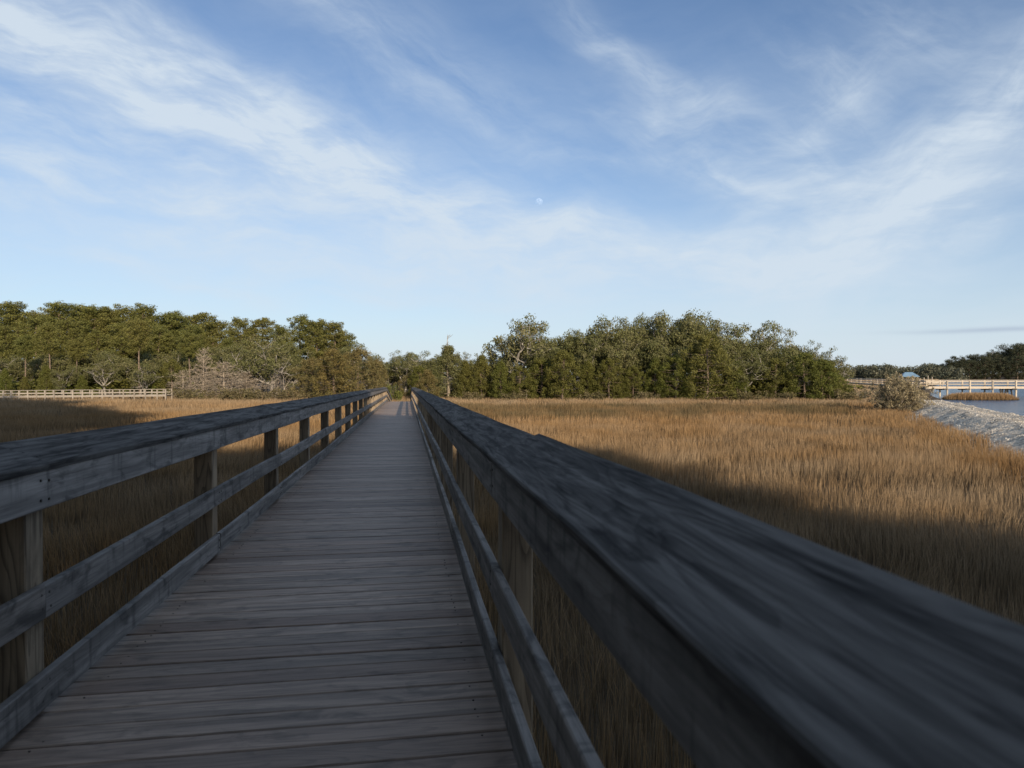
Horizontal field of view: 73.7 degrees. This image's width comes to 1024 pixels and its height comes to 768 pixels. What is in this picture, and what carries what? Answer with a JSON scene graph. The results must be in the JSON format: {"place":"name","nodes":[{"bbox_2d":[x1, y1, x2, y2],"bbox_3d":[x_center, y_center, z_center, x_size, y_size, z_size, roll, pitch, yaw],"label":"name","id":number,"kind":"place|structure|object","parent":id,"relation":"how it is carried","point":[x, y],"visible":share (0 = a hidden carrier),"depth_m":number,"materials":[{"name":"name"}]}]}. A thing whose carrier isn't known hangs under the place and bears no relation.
{"place":"outdoors","nodes":[
{"label":"outdoors","id":0,"kind":"place"},
{"bbox_2d":[0,0,1023,374],"label":"sky","id":1,"kind":"structure","parent":0,"point":[846,175],"materials":[{"name":"blue"}]},
{"bbox_2d":[0,375,1023,767],"bbox_3d":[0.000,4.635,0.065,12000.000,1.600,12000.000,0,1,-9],"label":"ground","id":2,"kind":"structure","parent":0,"point":[578,685],"depth_m":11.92,"materials":[{"name":"brown plant"}]},
{"bbox_2d":[0,368,16,395],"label":"cedar tree","id":3,"kind":"object","parent":2,"relation":"on","point":[4,376],"visible":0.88,"depth_m":105.85,"materials":[{"name":"green plant"}]},
{"bbox_2d":[0,325,20,365],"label":"pine tree","id":4,"kind":"object","parent":2,"relation":"on","point":[9,339],"visible":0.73,"depth_m":122.38,"materials":[{"name":"green plant"}]},
{"bbox_2d":[0,300,35,357],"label":"pine tree","id":5,"kind":"object","parent":2,"relation":"on","point":[13,311],"visible":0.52,"depth_m":133.93,"materials":[{"name":"green plant"}]},
{"bbox_2d":[0,354,36,380],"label":"oak tree","id":6,"kind":"object","parent":2,"relation":"on","point":[11,368],"visible":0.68,"depth_m":114.03,"materials":[{"name":"green plant"}]},
{"bbox_2d":[11,334,40,392],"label":"pine tree","id":7,"kind":"object","parent":2,"relation":"on","point":[22,342],"visible":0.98,"depth_m":107.27,"materials":[{"name":"green plant"}]},
{"bbox_2d":[12,315,52,385],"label":"pine tree","id":8,"kind":"object","parent":2,"relation":"on","point":[34,322],"visible":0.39,"depth_m":120.67,"materials":[{"name":"green plant"}]},
{"bbox_2d":[8,352,56,383],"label":"oak tree","id":9,"kind":"object","parent":2,"relation":"on","point":[30,376],"visible":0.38,"depth_m":117.05,"materials":[{"name":"green plant"}]},
{"bbox_2d":[35,365,55,394],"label":"cedar tree","id":10,"kind":"object","parent":2,"relation":"on","point":[45,372],"visible":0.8,"depth_m":106.24,"materials":[{"name":"green plant"}]},
{"bbox_2d":[31,322,63,380],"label":"pine tree","id":11,"kind":"object","parent":2,"relation":"on","point":[49,345],"visible":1,"depth_m":108.48,"materials":[{"name":"green plant"}]},
{"bbox_2d":[35,301,81,352],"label":"pine tree","id":12,"kind":"object","parent":2,"relation":"on","point":[57,309],"visible":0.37,"depth_m":132.42,"materials":[{"name":"green plant"}]},
{"bbox_2d":[48,365,80,389],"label":"oak tree","id":13,"kind":"object","parent":2,"relation":"on","point":[61,379],"visible":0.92,"depth_m":106.97,"materials":[{"name":"green plant"}]},
{"bbox_2d":[38,353,100,383],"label":"oak tree","id":14,"kind":"object","parent":2,"relation":"on","point":[58,364],"visible":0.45,"depth_m":110.93,"materials":[{"name":"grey plant"}]},
{"bbox_2d":[53,319,91,358],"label":"pine tree","id":15,"kind":"object","parent":2,"relation":"on","point":[65,327],"visible":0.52,"depth_m":123.31,"materials":[{"name":"green plant"}]},
{"bbox_2d":[65,336,89,387],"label":"pine tree","id":16,"kind":"object","parent":2,"relation":"on","point":[77,352],"visible":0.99,"depth_m":110.10,"materials":[{"name":"green plant"}]},
{"bbox_2d":[0,389,172,401],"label":"railed boardwalk","id":17,"kind":"structure","parent":2,"relation":"on","point":[90,393],"depth_m":95.27,"materials":[{"name":"grey wood"}]},
{"bbox_2d":[75,304,111,355],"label":"pine tree","id":18,"kind":"object","parent":2,"relation":"on","point":[88,327],"visible":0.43,"depth_m":131.03,"materials":[{"name":"green plant"}]},
{"bbox_2d":[64,349,126,378],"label":"oak tree","id":19,"kind":"object","parent":2,"relation":"on","point":[94,358],"visible":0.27,"depth_m":113.72,"materials":[{"name":"green plant"}]},
{"bbox_2d":[84,329,114,358],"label":"pine tree","id":20,"kind":"object","parent":2,"relation":"on","point":[99,342],"visible":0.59,"depth_m":126.19,"materials":[{"name":"green plant"}]},
{"bbox_2d":[81,306,120,354],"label":"pine tree","id":21,"kind":"object","parent":2,"relation":"on","point":[104,325],"visible":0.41,"depth_m":131.04,"materials":[{"name":"green plant"}]},
{"bbox_2d":[82,352,124,394],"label":"oak tree","id":22,"kind":"object","parent":2,"relation":"on","point":[106,374],"visible":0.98,"depth_m":107.36,"materials":[{"name":"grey plant"}]},
{"bbox_2d":[76,353,132,383],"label":"oak tree","id":23,"kind":"object","parent":2,"relation":"on","point":[121,360],"visible":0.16,"depth_m":113.18,"materials":[{"name":"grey plant"}]},
{"bbox_2d":[100,303,137,382],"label":"pine tree","id":24,"kind":"object","parent":2,"relation":"on","point":[125,311],"visible":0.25,"depth_m":132.83,"materials":[{"name":"green plant"}]},
{"bbox_2d":[103,321,135,361],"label":"pine tree","id":25,"kind":"object","parent":2,"relation":"on","point":[118,343],"visible":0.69,"depth_m":120.36,"materials":[{"name":"green plant"}]},
{"bbox_2d":[119,318,154,393],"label":"pine tree","id":26,"kind":"object","parent":2,"relation":"on","point":[138,340],"visible":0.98,"depth_m":107.20,"materials":[{"name":"green plant"}]},
{"bbox_2d":[111,352,165,381],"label":"oak tree","id":27,"kind":"object","parent":2,"relation":"on","point":[127,369],"visible":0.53,"depth_m":112.77,"materials":[{"name":"green plant"}]},
{"bbox_2d":[118,303,158,361],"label":"pine tree","id":28,"kind":"object","parent":2,"relation":"on","point":[141,312],"visible":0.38,"depth_m":133.89,"materials":[{"name":"green plant"}]},
{"bbox_2d":[128,362,178,397],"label":"oak tree","id":29,"kind":"object","parent":2,"relation":"on","point":[147,378],"visible":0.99,"depth_m":106.32,"materials":[{"name":"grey plant"}]},
{"bbox_2d":[144,325,172,362],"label":"pine tree","id":30,"kind":"object","parent":2,"relation":"on","point":[158,331],"visible":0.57,"depth_m":125.50,"materials":[{"name":"green plant"}]},
{"bbox_2d":[150,311,184,360],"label":"pine tree","id":31,"kind":"object","parent":2,"relation":"on","point":[169,318],"visible":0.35,"depth_m":133.44,"materials":[{"name":"green plant"}]},
{"bbox_2d":[157,332,181,381],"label":"pine tree","id":32,"kind":"object","parent":2,"relation":"on","point":[167,342],"visible":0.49,"depth_m":125.07,"materials":[{"name":"green plant"}]},
{"bbox_2d":[154,358,186,397],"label":"cedar tree","id":33,"kind":"object","parent":2,"relation":"on","point":[171,364],"visible":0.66,"depth_m":107.71,"materials":[{"name":"green plant"}]},
{"bbox_2d":[156,349,214,384],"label":"oak tree","id":34,"kind":"object","parent":2,"relation":"on","point":[184,365],"visible":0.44,"depth_m":112.94,"materials":[{"name":"green plant"}]},
{"bbox_2d":[162,370,208,398],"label":"bare tree","id":35,"kind":"object","parent":2,"relation":"on","point":[182,383],"visible":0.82,"depth_m":100.97,"materials":[{"name":"grey plant"}]},
{"bbox_2d":[166,388,206,399],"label":"brush thicket","id":36,"kind":"object","parent":2,"relation":"on","point":[182,395],"visible":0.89,"depth_m":95.23,"materials":[{"name":"green plant"}]},
{"bbox_2d":[176,331,202,389],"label":"pine tree","id":37,"kind":"object","parent":2,"relation":"on","point":[188,347],"visible":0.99,"depth_m":109.08,"materials":[{"name":"green plant"}]},
{"bbox_2d":[176,324,206,384],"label":"pine tree","id":38,"kind":"object","parent":2,"relation":"on","point":[196,330],"visible":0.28,"depth_m":125.26,"materials":[{"name":"green plant"}]},
{"bbox_2d":[184,311,221,391],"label":"pine tree","id":39,"kind":"object","parent":2,"relation":"on","point":[197,318],"visible":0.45,"depth_m":132.47,"materials":[{"name":"green plant"}]},
{"bbox_2d":[184,348,225,396],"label":"bare tree","id":40,"kind":"object","parent":2,"relation":"on","point":[202,360],"visible":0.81,"depth_m":105.77,"materials":[{"name":"grey plant"}]},
{"bbox_2d":[190,346,244,389],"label":"oak tree","id":41,"kind":"object","parent":2,"relation":"on","point":[213,357],"visible":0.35,"depth_m":113.98,"materials":[{"name":"green plant"}]},
{"bbox_2d":[196,361,252,395],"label":"bare tree","id":42,"kind":"object","parent":2,"relation":"on","point":[221,380],"visible":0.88,"depth_m":100.67,"materials":[{"name":"grey plant"}]},
{"bbox_2d":[212,337,263,389],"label":"oak tree","id":43,"kind":"object","parent":2,"relation":"on","point":[230,350],"visible":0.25,"depth_m":117.01,"materials":[{"name":"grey plant"}]},
{"bbox_2d":[217,386,260,401],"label":"brush thicket","id":44,"kind":"object","parent":2,"relation":"on","point":[231,394],"visible":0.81,"depth_m":94.88,"materials":[{"name":"green plant"}]},
{"bbox_2d":[223,317,258,383],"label":"pine tree","id":45,"kind":"object","parent":2,"relation":"on","point":[238,323],"visible":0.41,"depth_m":128.04,"materials":[{"name":"green plant"}]},
{"bbox_2d":[222,344,279,391],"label":"oak tree","id":46,"kind":"object","parent":2,"relation":"on","point":[235,362],"visible":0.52,"depth_m":105.66,"materials":[{"name":"green plant"}]},
{"bbox_2d":[244,317,277,391],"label":"pine tree","id":47,"kind":"object","parent":2,"relation":"on","point":[260,324],"visible":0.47,"depth_m":126.03,"materials":[{"name":"green plant"}]},
{"bbox_2d":[237,333,300,389],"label":"oak tree","id":48,"kind":"object","parent":2,"relation":"on","point":[278,356],"visible":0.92,"depth_m":105.50,"materials":[{"name":"green plant"}]},
{"bbox_2d":[234,340,318,392],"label":"oak tree","id":49,"kind":"object","parent":2,"relation":"on","point":[289,354],"visible":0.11,"depth_m":116.92,"materials":[{"name":"green plant"}]},
{"bbox_2d":[279,347,316,390],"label":"oak tree","id":50,"kind":"object","parent":2,"relation":"on","point":[288,378],"visible":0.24,"depth_m":118.39,"materials":[{"name":"green plant"}]},
{"bbox_2d":[286,313,315,389],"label":"pine tree","id":51,"kind":"object","parent":2,"relation":"on","point":[302,320],"visible":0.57,"depth_m":128.46,"materials":[{"name":"green plant"}]},
{"bbox_2d":[288,356,335,395],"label":"cedar tree","id":52,"kind":"object","parent":2,"relation":"on","point":[309,362],"visible":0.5,"depth_m":95.84,"materials":[{"name":"green plant"}]},
{"bbox_2d":[300,318,331,382],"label":"pine tree","id":53,"kind":"object","parent":2,"relation":"on","point":[312,325],"visible":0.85,"depth_m":124.98,"materials":[{"name":"green plant"}]},
{"bbox_2d":[309,347,359,396],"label":"cedar tree","id":54,"kind":"object","parent":2,"relation":"on","point":[328,363],"visible":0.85,"depth_m":92.27,"materials":[{"name":"green plant"}]},
{"bbox_2d":[319,320,351,367],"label":"pine tree","id":55,"kind":"object","parent":2,"relation":"on","point":[335,326],"visible":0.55,"depth_m":123.27,"materials":[{"name":"green plant"}]},
{"bbox_2d":[331,339,380,384],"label":"oak tree","id":56,"kind":"object","parent":2,"relation":"on","point":[353,346],"visible":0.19,"depth_m":110.78,"materials":[{"name":"green plant"}]},
{"bbox_2d":[335,346,382,392],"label":"cedar tree","id":57,"kind":"object","parent":2,"relation":"on","point":[357,353],"visible":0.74,"depth_m":97.19,"materials":[{"name":"green plant"}]},
{"bbox_2d":[389,350,420,391],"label":"oak tree","id":58,"kind":"object","parent":2,"relation":"on","point":[399,368],"visible":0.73,"depth_m":115.70,"materials":[{"name":"green plant"}]},
{"bbox_2d":[406,364,434,397],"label":"cedar tree","id":59,"kind":"object","parent":2,"relation":"on","point":[418,369],"visible":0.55,"depth_m":100.60,"materials":[{"name":"green plant"}]},
{"bbox_2d":[416,369,441,396],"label":"cedar tree","id":60,"kind":"object","parent":2,"relation":"on","point":[425,374],"visible":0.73,"depth_m":91.53,"materials":[{"name":"green plant"}]},
{"bbox_2d":[428,334,470,398],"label":"cedar tree","id":61,"kind":"object","parent":2,"relation":"on","point":[450,368],"visible":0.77,"depth_m":97.05,"materials":[{"name":"green plant"}]},
{"bbox_2d":[452,360,479,397],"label":"cedar tree","id":62,"kind":"object","parent":2,"relation":"on","point":[465,371],"visible":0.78,"depth_m":96.82,"materials":[{"name":"green plant"}]},
{"bbox_2d":[468,355,494,400],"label":"cedar tree","id":63,"kind":"object","parent":2,"relation":"on","point":[480,362],"visible":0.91,"depth_m":96.95,"materials":[{"name":"green plant"}]},
{"bbox_2d":[487,360,513,399],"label":"cedar tree","id":64,"kind":"object","parent":2,"relation":"on","point":[502,369],"visible":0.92,"depth_m":95.08,"materials":[{"name":"green plant"}]},
{"bbox_2d":[0,387,1023,767],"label":"boardwalk","id":65,"kind":"structure","parent":2,"relation":"on","point":[324,607],"depth_m":2.76,"materials":[{"name":"grey wood"}]},
{"bbox_2d":[506,365,535,399],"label":"cedar tree","id":66,"kind":"object","parent":2,"relation":"on","point":[514,375],"visible":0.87,"depth_m":95.78,"materials":[{"name":"green plant"}]},
{"bbox_2d":[482,313,576,380],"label":"oak tree","id":67,"kind":"object","parent":2,"relation":"on","point":[512,345],"visible":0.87,"depth_m":101.46,"materials":[{"name":"green plant"}]},
{"bbox_2d":[524,358,560,399],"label":"cedar tree","id":68,"kind":"object","parent":2,"relation":"on","point":[541,362],"visible":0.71,"depth_m":97.23,"materials":[{"name":"green plant"}]},
{"bbox_2d":[524,346,577,384],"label":"oak tree","id":69,"kind":"object","parent":2,"relation":"on","point":[531,361],"visible":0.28,"depth_m":99.77,"materials":[{"name":"green plant"}]},
{"bbox_2d":[540,349,584,399],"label":"cedar tree","id":70,"kind":"object","parent":2,"relation":"on","point":[565,358],"visible":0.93,"depth_m":94.57,"materials":[{"name":"green plant"}]},
{"bbox_2d":[560,321,612,377],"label":"oak tree","id":71,"kind":"object","parent":2,"relation":"on","point":[595,335],"visible":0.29,"depth_m":101.21,"materials":[{"name":"green plant"}]},
{"bbox_2d":[575,360,600,399],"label":"cedar tree","id":72,"kind":"object","parent":2,"relation":"on","point":[587,370],"visible":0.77,"depth_m":97.33,"materials":[{"name":"green plant"}]},
{"bbox_2d":[570,337,615,380],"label":"oak tree","id":73,"kind":"object","parent":2,"relation":"on","point":[594,345],"visible":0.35,"depth_m":99.82,"materials":[{"name":"green plant"}]},
{"bbox_2d":[580,314,637,378],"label":"oak tree","id":74,"kind":"object","parent":2,"relation":"on","point":[608,323],"visible":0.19,"depth_m":101.76,"materials":[{"name":"green plant"}]},
{"bbox_2d":[574,333,644,396],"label":"oak tree","id":75,"kind":"object","parent":2,"relation":"on","point":[612,352],"visible":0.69,"depth_m":99.15,"materials":[{"name":"green plant"}]},
{"bbox_2d":[587,357,631,399],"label":"cedar tree","id":76,"kind":"object","parent":2,"relation":"on","point":[610,363],"visible":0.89,"depth_m":96.15,"materials":[{"name":"green plant"}]},
{"bbox_2d":[606,316,654,379],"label":"oak tree","id":77,"kind":"object","parent":2,"relation":"on","point":[618,334],"visible":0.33,"depth_m":102.43,"materials":[{"name":"green plant"}]},
{"bbox_2d":[616,365,649,398],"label":"cedar tree","id":78,"kind":"object","parent":2,"relation":"on","point":[632,373],"visible":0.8,"depth_m":96.84,"materials":[{"name":"green plant"}]},
{"bbox_2d":[614,317,681,358],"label":"oak tree","id":79,"kind":"object","parent":2,"relation":"on","point":[651,336],"visible":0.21,"depth_m":104.16,"materials":[{"name":"green plant"}]},
{"bbox_2d":[618,340,682,386],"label":"oak tree","id":80,"kind":"object","parent":2,"relation":"on","point":[644,365],"visible":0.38,"depth_m":100.21,"materials":[{"name":"green plant"}]},
{"bbox_2d":[639,357,670,398],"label":"cedar tree","id":81,"kind":"object","parent":2,"relation":"on","point":[649,372],"visible":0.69,"depth_m":96.61,"materials":[{"name":"green plant"}]},
{"bbox_2d":[629,336,693,380],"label":"oak tree","id":82,"kind":"object","parent":2,"relation":"on","point":[649,346],"visible":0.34,"depth_m":98.64,"materials":[{"name":"green plant"}]},
{"bbox_2d":[643,310,683,380],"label":"oak tree","id":83,"kind":"object","parent":2,"relation":"on","point":[662,325],"visible":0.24,"depth_m":102.94,"materials":[{"name":"green plant"}]},
{"bbox_2d":[652,354,698,399],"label":"cedar tree","id":84,"kind":"object","parent":2,"relation":"on","point":[676,374],"visible":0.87,"depth_m":94.79,"materials":[{"name":"green plant"}]},
{"bbox_2d":[663,316,733,375],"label":"oak tree","id":85,"kind":"object","parent":2,"relation":"on","point":[727,346],"visible":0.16,"depth_m":100.07,"materials":[{"name":"green plant"}]},
{"bbox_2d":[662,308,735,386],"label":"oak tree","id":86,"kind":"object","parent":2,"relation":"on","point":[685,332],"visible":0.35,"depth_m":100.96,"materials":[{"name":"green plant"}]},
{"bbox_2d":[677,331,738,400],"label":"cedar tree","id":87,"kind":"object","parent":2,"relation":"on","point":[699,356],"visible":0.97,"depth_m":93.34,"materials":[{"name":"green plant"}]},
{"bbox_2d":[709,339,755,382],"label":"oak tree","id":88,"kind":"object","parent":2,"relation":"on","point":[744,355],"visible":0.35,"depth_m":99.89,"materials":[{"name":"green plant"}]},
{"bbox_2d":[724,361,750,397],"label":"cedar tree","id":89,"kind":"object","parent":2,"relation":"on","point":[744,385],"visible":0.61,"depth_m":96.31,"materials":[{"name":"green plant"}]},
{"bbox_2d":[728,349,770,391],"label":"oak tree","id":90,"kind":"object","parent":2,"relation":"on","point":[757,364],"visible":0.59,"depth_m":96.66,"materials":[{"name":"green plant"}]},
{"bbox_2d":[723,320,783,376],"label":"oak tree","id":91,"kind":"object","parent":2,"relation":"on","point":[769,344],"visible":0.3,"depth_m":103.51,"materials":[{"name":"green plant"}]},
{"bbox_2d":[741,342,801,383],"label":"oak tree","id":92,"kind":"object","parent":2,"relation":"on","point":[762,360],"visible":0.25,"depth_m":100.97,"materials":[{"name":"green plant"}]},
{"bbox_2d":[756,357,796,398],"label":"cedar tree","id":93,"kind":"object","parent":2,"relation":"on","point":[775,362],"visible":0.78,"depth_m":96.39,"materials":[{"name":"green plant"}]},
{"bbox_2d":[760,346,810,383],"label":"oak tree","id":94,"kind":"object","parent":2,"relation":"on","point":[792,351],"visible":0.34,"depth_m":99.60,"materials":[{"name":"green plant"}]},
{"bbox_2d":[766,324,809,381],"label":"oak tree","id":95,"kind":"object","parent":2,"relation":"on","point":[780,332],"visible":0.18,"depth_m":105.58,"materials":[{"name":"green plant"}]},
{"bbox_2d":[779,352,826,399],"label":"cedar tree","id":96,"kind":"object","parent":2,"relation":"on","point":[800,359],"visible":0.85,"depth_m":95.07,"materials":[{"name":"green plant"}]},
{"bbox_2d":[803,357,841,399],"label":"cedar tree","id":97,"kind":"object","parent":2,"relation":"on","point":[824,364],"visible":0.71,"depth_m":94.94,"materials":[{"name":"green plant"}]},
{"bbox_2d":[856,371,938,411],"bbox_3d":[36.932,0.974,64.970,6.766,4.450,7.350,0,1,-9],"label":"round bush","id":98,"kind":"object","parent":2,"relation":"on","point":[910,397],"visible":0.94,"depth_m":64.18,"materials":[{"name":"green plant"}]},
{"bbox_2d":[841,363,968,379],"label":"wood","id":99,"kind":"object","parent":2,"relation":"on","point":[922,371],"visible":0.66,"depth_m":527.79,"materials":[{"name":"green plant"}]},
{"bbox_2d":[907,400,1023,471],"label":"shell bank","id":100,"kind":"structure","parent":0,"point":[994,428],"depth_m":43.34,"materials":[{"name":"grey gravel"}]},
{"bbox_2d":[908,400,1023,479],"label":"oyster shells","id":101,"kind":"object","parent":100,"relation":"on","point":[968,409],"visible":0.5,"depth_m":48.53},
{"bbox_2d":[931,382,1023,415],"bbox_3d":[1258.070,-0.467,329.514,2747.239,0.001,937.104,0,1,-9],"label":"water","id":102,"kind":"structure","parent":0,"point":[1011,406],"depth_m":108.96,"materials":[{"name":"blue liquid"}]},
{"bbox_2d":[847,378,1023,396],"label":"fishing pier","id":103,"kind":"structure","parent":102,"relation":"in","point":[1007,388],"depth_m":127.99,"materials":[{"name":"brown wood"}]},
{"bbox_2d":[942,392,1019,399],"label":"island grass","id":104,"kind":"structure","parent":102,"relation":"in","point":[978,396],"depth_m":110.58,"materials":[{"name":"plant"}]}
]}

